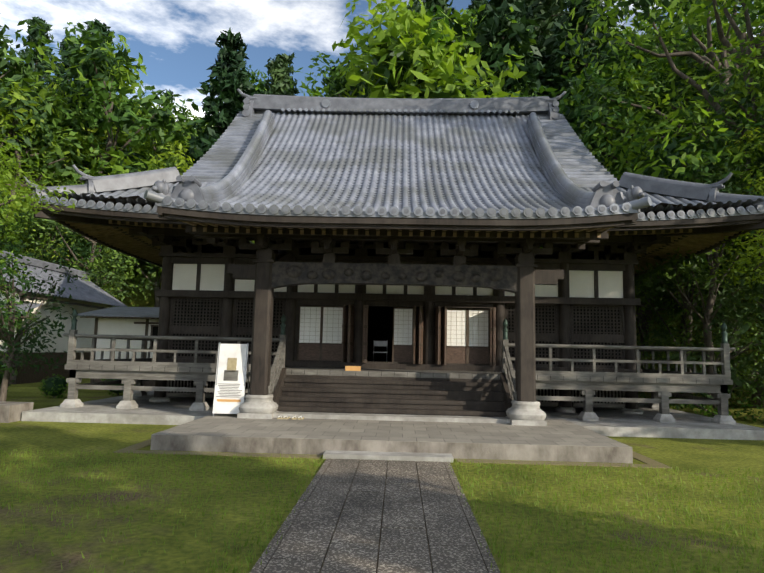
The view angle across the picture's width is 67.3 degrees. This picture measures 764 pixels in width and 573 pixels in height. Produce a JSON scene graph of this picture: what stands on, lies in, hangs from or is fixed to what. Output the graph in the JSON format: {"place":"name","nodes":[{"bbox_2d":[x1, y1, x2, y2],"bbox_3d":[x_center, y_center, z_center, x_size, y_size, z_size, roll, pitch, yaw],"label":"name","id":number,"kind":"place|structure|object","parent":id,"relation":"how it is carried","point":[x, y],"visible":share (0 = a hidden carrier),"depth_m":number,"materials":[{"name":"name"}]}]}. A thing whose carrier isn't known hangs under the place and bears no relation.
{"place":"outdoors","nodes":[
{"label":"outdoors","id":0,"kind":"place"},
{"bbox_2d":[0,0,760,125],"label":"sky","id":1,"kind":"structure","parent":0,"point":[175,39],"materials":[{"name":"blue"}]},
{"bbox_2d":[0,224,763,572],"bbox_3d":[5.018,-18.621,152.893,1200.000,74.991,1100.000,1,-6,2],"label":"terrain","id":2,"kind":"structure","parent":0,"point":[680,454],"depth_m":6.36,"materials":[{"name":"green plant"}]},
{"bbox_2d":[0,190,11,250],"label":"forest tree","id":3,"kind":"object","parent":2,"relation":"on","point":[2,208],"visible":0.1,"depth_m":35.22,"materials":[{"name":"green plant"}]},
{"bbox_2d":[0,199,24,241],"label":"forest tree","id":4,"kind":"object","parent":2,"relation":"on","point":[2,226],"visible":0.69,"depth_m":32.28,"materials":[{"name":"green plant"}]},
{"bbox_2d":[0,73,28,167],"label":"forest tree","id":5,"kind":"object","parent":2,"relation":"on","point":[5,80],"depth_m":46.67,"materials":[{"name":"green plant"}]},
{"bbox_2d":[5,17,63,119],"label":"forest tree","id":6,"kind":"object","parent":2,"relation":"on","point":[37,64],"visible":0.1,"depth_m":56.67,"materials":[{"name":"green plant"}]},
{"bbox_2d":[0,13,74,173],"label":"tree","id":7,"kind":"object","parent":2,"relation":"on","point":[14,66],"visible":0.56,"depth_m":39.89,"materials":[{"name":"green plant"}]},
{"bbox_2d":[0,115,76,213],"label":"maple","id":8,"kind":"object","parent":2,"relation":"on","point":[7,177],"visible":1,"depth_m":11.89,"materials":[{"name":"green plant"}]},
{"bbox_2d":[0,234,80,401],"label":"tree","id":9,"kind":"object","parent":2,"relation":"on","point":[7,337],"visible":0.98,"depth_m":15.20,"materials":[{"name":"green plant"}]},
{"bbox_2d":[0,203,80,262],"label":"forest tree","id":10,"kind":"object","parent":2,"relation":"on","point":[10,212],"visible":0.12,"depth_m":35.37,"materials":[{"name":"green plant"}]},
{"bbox_2d":[0,82,107,252],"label":"forest tree","id":11,"kind":"object","parent":2,"relation":"on","point":[81,123],"depth_m":42.47,"materials":[{"name":"green plant"}]},
{"bbox_2d":[0,195,108,299],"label":"forest tree","id":12,"kind":"object","parent":2,"relation":"on","point":[81,252],"visible":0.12,"depth_m":34.14,"materials":[{"name":"green plant"}]},
{"bbox_2d":[0,79,122,251],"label":"forest tree","id":13,"kind":"object","parent":2,"relation":"on","point":[60,157],"visible":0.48,"depth_m":38.96,"materials":[{"name":"green plant"}]},
{"bbox_2d":[45,35,81,91],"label":"forest tree","id":14,"kind":"object","parent":2,"relation":"on","point":[64,61],"visible":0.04,"depth_m":66.18,"materials":[{"name":"green plant"}]},
{"bbox_2d":[0,251,127,386],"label":"side hall","id":15,"kind":"structure","parent":2,"relation":"on","point":[88,291],"depth_m":26.81,"materials":[{"name":"grey tile"}]},
{"bbox_2d":[0,358,134,397],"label":"round shrubs","id":16,"kind":"object","parent":2,"relation":"on","point":[55,385],"visible":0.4,"depth_m":17.78,"materials":[{"name":"green plant"}]},
{"bbox_2d":[22,111,145,269],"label":"forest tree","id":17,"kind":"object","parent":2,"relation":"on","point":[102,138],"visible":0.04,"depth_m":43.13,"materials":[{"name":"green plant"}]},
{"bbox_2d":[10,178,158,306],"bbox_3d":[-17.816,-0.817,34.219,8.553,11.538,8.277,-4,-9,41],"label":"forest tree","id":18,"kind":"object","parent":2,"relation":"on","point":[114,260],"visible":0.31,"depth_m":33.25,"materials":[{"name":"green plant"}]},
{"bbox_2d":[24,19,146,195],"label":"tree","id":19,"kind":"object","parent":2,"relation":"on","point":[103,27],"visible":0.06,"depth_m":45.73,"materials":[{"name":"green plant"}]},
{"bbox_2d":[0,21,198,280],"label":"tree","id":20,"kind":"object","parent":2,"relation":"on","point":[109,78],"visible":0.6,"depth_m":40.59,"materials":[{"name":"green plant"}]},
{"bbox_2d":[78,307,159,389],"bbox_3d":[-8.492,2.358,22.239,5.385,3.280,2.750,1,-6,2],"label":"corridor","id":21,"kind":"object","parent":2,"relation":"on","point":[126,321],"visible":0.29,"depth_m":21.69,"materials":[{"name":"white paint"}]},
{"bbox_2d":[124,111,153,168],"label":"forest tree","id":22,"kind":"object","parent":2,"relation":"on","point":[143,152],"depth_m":53.71,"materials":[{"name":"green plant"}]},
{"bbox_2d":[97,140,194,317],"bbox_3d":[-14.035,-3.459,37.884,8.972,12.781,9.113,3,-7,-17],"label":"forest tree","id":23,"kind":"object","parent":2,"relation":"on","point":[153,269],"visible":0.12,"depth_m":37.92,"materials":[{"name":"green plant"}]},
{"bbox_2d":[137,99,164,157],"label":"forest tree","id":24,"kind":"object","parent":2,"relation":"on","point":[153,140],"visible":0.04,"depth_m":59.79,"materials":[{"name":"green plant"}]},
{"bbox_2d":[135,98,171,110],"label":"forest tree","id":25,"kind":"object","parent":2,"relation":"on","point":[158,106],"visible":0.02,"depth_m":83.28,"materials":[{"name":"green plant"}]},
{"bbox_2d":[127,112,198,168],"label":"forest tree","id":26,"kind":"object","parent":2,"relation":"on","point":[153,147],"visible":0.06,"depth_m":51.06,"materials":[{"name":"green plant"}]},
{"bbox_2d":[160,89,174,112],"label":"forest tree","id":27,"kind":"object","parent":2,"relation":"on","point":[171,98],"depth_m":93.32,"materials":[{"name":"green plant"}]},
{"bbox_2d":[154,105,195,152],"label":"forest tree","id":28,"kind":"object","parent":2,"relation":"on","point":[179,122],"depth_m":71.32,"materials":[{"name":"green plant"}]},
{"bbox_2d":[174,114,205,130],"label":"forest tree","id":29,"kind":"object","parent":2,"relation":"on","point":[200,118],"visible":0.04,"depth_m":87.63,"materials":[{"name":"green plant"}]},
{"bbox_2d":[178,28,263,169],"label":"tree","id":30,"kind":"object","parent":2,"relation":"on","point":[228,73],"visible":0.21,"depth_m":42.09,"materials":[{"name":"green plant"}]},
{"bbox_2d":[200,65,272,132],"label":"forest tree","id":31,"kind":"object","parent":2,"relation":"on","point":[259,86],"visible":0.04,"depth_m":52.28,"materials":[{"name":"green plant"}]},
{"bbox_2d":[251,57,294,241],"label":"forest tree","id":32,"kind":"object","parent":2,"relation":"on","point":[280,84],"visible":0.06,"depth_m":38.99,"materials":[{"name":"green plant"}]},
{"bbox_2d":[264,53,299,95],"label":"forest tree","id":33,"kind":"object","parent":2,"relation":"on","point":[286,59],"visible":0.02,"depth_m":53.19,"materials":[{"name":"green plant"}]},
{"bbox_2d":[286,67,328,96],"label":"tree","id":34,"kind":"object","parent":2,"relation":"on","point":[310,92],"depth_m":46.09,"materials":[{"name":"green plant"}]},
{"bbox_2d":[306,51,374,97],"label":"forest tree","id":35,"kind":"object","parent":2,"relation":"on","point":[333,83],"visible":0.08,"depth_m":49.04,"materials":[{"name":"green plant"}]},
{"bbox_2d":[323,63,375,97],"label":"forest tree","id":36,"kind":"object","parent":2,"relation":"on","point":[340,72],"depth_m":53.82,"materials":[{"name":"green plant"}]},
{"bbox_2d":[250,458,499,572],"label":"stone path","id":37,"kind":"structure","parent":2,"relation":"on","point":[368,516],"depth_m":5.40,"materials":[{"name":"stone"}]},
{"bbox_2d":[0,391,763,467],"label":"stone platform","id":38,"kind":"structure","parent":2,"relation":"on","point":[565,438],"depth_m":10.04,"materials":[{"name":"grey stone"}]},
{"bbox_2d":[187,224,606,425],"bbox_3d":[0.271,0.941,13.460,8.680,4.002,3.704,1,-6,2],"label":"temple porch","id":39,"kind":"object","parent":38,"relation":"on","point":[519,276],"visible":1,"depth_m":12.12,"materials":[{"name":"brown wood"}]},
{"bbox_2d":[60,309,735,423],"bbox_3d":[0.452,2.599,20.176,15.786,2.324,17.070,1,-6,2],"label":"veranda","id":40,"kind":"object","parent":38,"relation":"on","point":[346,392],"visible":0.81,"depth_m":13.22,"materials":[{"name":"wood"}]},
{"bbox_2d":[129,226,670,413],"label":"temple building","id":41,"kind":"structure","parent":38,"relation":"on","point":[590,299],"depth_m":15.43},
{"bbox_2d":[23,88,763,275],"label":"temple roof","id":42,"kind":"structure","parent":41,"relation":"on","point":[472,164],"depth_m":16.15,"materials":[{"name":"grey tile"}]},
{"bbox_2d":[33,196,763,273],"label":"roof eaves","id":43,"kind":"object","parent":42,"relation":"attached to","point":[114,233],"visible":0.17,"depth_m":14.26,"materials":[{"name":"wood"}]},
{"bbox_2d":[312,0,526,98],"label":"tree","id":44,"kind":"object","parent":2,"relation":"on","point":[442,78],"visible":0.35,"depth_m":34.59,"materials":[{"name":"green plant"}]},
{"bbox_2d":[402,0,473,97],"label":"tree","id":45,"kind":"object","parent":2,"relation":"on","point":[428,4],"visible":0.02,"depth_m":44.55,"materials":[{"name":"green plant"}]},
{"bbox_2d":[449,8,479,42],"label":"forest tree","id":46,"kind":"object","parent":2,"relation":"on","point":[470,12],"visible":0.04,"depth_m":70.20,"materials":[{"name":"green plant"}]},
{"bbox_2d":[368,4,562,106],"bbox_3d":[5.615,-9.318,41.430,14.112,22.643,19.507,0,-7,10],"label":"tree","id":47,"kind":"object","parent":2,"relation":"on","point":[479,46],"visible":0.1,"depth_m":39.04,"materials":[{"name":"green plant"}]},
{"bbox_2d":[466,0,489,24],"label":"forest tree","id":48,"kind":"object","parent":2,"relation":"on","point":[475,4],"visible":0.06,"depth_m":82.43,"materials":[{"name":"green plant"}]},
{"bbox_2d":[466,14,553,37],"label":"forest tree","id":49,"kind":"object","parent":2,"relation":"on","point":[468,24],"visible":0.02,"depth_m":65.76,"materials":[{"name":"green plant"}]},
{"bbox_2d":[458,0,571,122],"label":"tree","id":50,"kind":"object","parent":2,"relation":"on","point":[494,20],"visible":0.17,"depth_m":38.96,"materials":[{"name":"green plant"}]},
{"bbox_2d":[483,2,556,97],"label":"tree","id":51,"kind":"object","parent":2,"relation":"on","point":[529,11],"visible":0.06,"depth_m":43.42,"materials":[{"name":"green plant"}]},
{"bbox_2d":[540,50,559,97],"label":"forest tree","id":52,"kind":"object","parent":2,"relation":"on","point":[545,83],"depth_m":43.43,"materials":[{"name":"green plant"}]},
{"bbox_2d":[521,0,583,95],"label":"tree","id":53,"kind":"object","parent":2,"relation":"on","point":[543,16],"visible":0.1,"depth_m":44.96,"materials":[{"name":"green plant"}]},
{"bbox_2d":[491,81,625,247],"bbox_3d":[7.728,-2.429,32.416,9.866,16.882,8.728,3,-7,-16],"label":"forest tree","id":54,"kind":"object","parent":2,"relation":"on","point":[536,96],"visible":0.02,"depth_m":30.94,"materials":[{"name":"green plant"}]},
{"bbox_2d":[536,0,664,178],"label":"tree","id":55,"kind":"object","parent":2,"relation":"on","point":[584,27],"visible":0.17,"depth_m":39.60,"materials":[{"name":"green plant"}]},
{"bbox_2d":[605,24,639,50],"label":"forest tree","id":56,"kind":"object","parent":2,"relation":"on","point":[628,27],"depth_m":56.32,"materials":[{"name":"green plant"}]},
{"bbox_2d":[557,7,711,322],"bbox_3d":[17.254,-7.942,37.106,13.188,21.380,13.394,0,-7,8],"label":"forest tree","id":57,"kind":"object","parent":2,"relation":"on","point":[567,111],"visible":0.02,"depth_m":36.44,"materials":[{"name":"green plant"}]},
{"bbox_2d":[600,57,697,304],"bbox_3d":[19.856,-7.797,39.832,12.680,19.025,12.484,-2,-7,30],"label":"forest tree","id":58,"kind":"object","parent":2,"relation":"on","point":[637,127],"depth_m":38.03,"materials":[{"name":"green plant"}]},
{"bbox_2d":[546,0,763,387],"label":"tree","id":59,"kind":"object","parent":2,"relation":"on","point":[654,98],"visible":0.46,"depth_m":25.91,"materials":[{"name":"green plant"}]},
{"bbox_2d":[598,138,718,368],"bbox_3d":[13.043,-0.826,29.218,8.585,12.913,7.595,2,-6,-4],"label":"forest tree","id":60,"kind":"object","parent":2,"relation":"on","point":[676,306],"visible":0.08,"depth_m":28.01,"materials":[{"name":"green plant"}]},
{"bbox_2d":[571,0,763,407],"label":"tree","id":61,"kind":"object","parent":2,"relation":"on","point":[678,160],"visible":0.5,"depth_m":18.75,"materials":[{"name":"green plant"}]},
{"bbox_2d":[625,104,745,343],"bbox_3d":[17.255,-2.799,32.039,8.097,15.137,9.153,7,-9,-43],"label":"forest tree","id":62,"kind":"object","parent":2,"relation":"on","point":[683,320],"depth_m":31.05,"materials":[{"name":"green plant"}]},
{"bbox_2d":[621,1,763,356],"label":"tree","id":63,"kind":"object","parent":2,"relation":"on","point":[702,26],"visible":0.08,"depth_m":28.82,"materials":[{"name":"green plant"}]},
{"bbox_2d":[633,104,763,415],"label":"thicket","id":64,"kind":"object","parent":2,"relation":"on","point":[716,302],"visible":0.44,"depth_m":17.29,"materials":[{"name":"green plant"}]},
{"bbox_2d":[638,384,763,423],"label":"bush","id":65,"kind":"object","parent":2,"relation":"on","point":[710,407],"visible":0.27,"depth_m":17.85,"materials":[{"name":"green plant"}]},
{"bbox_2d":[659,35,763,273],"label":"forest tree","id":66,"kind":"object","parent":2,"relation":"on","point":[735,96],"visible":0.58,"depth_m":18.03,"materials":[{"name":"green plant"}]},
{"bbox_2d":[700,62,763,115],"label":"forest tree","id":67,"kind":"object","parent":2,"relation":"on","point":[740,91],"visible":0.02,"depth_m":27.92,"materials":[{"name":"green plant"}]},
{"bbox_2d":[711,168,759,304],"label":"forest tree","id":68,"kind":"object","parent":2,"relation":"on","point":[740,247],"visible":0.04,"depth_m":23.41,"materials":[{"name":"green plant"}]},
{"bbox_2d":[710,92,763,288],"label":"maple","id":69,"kind":"object","parent":2,"relation":"on","point":[755,251],"visible":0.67,"depth_m":14.99,"materials":[{"name":"green plant"}]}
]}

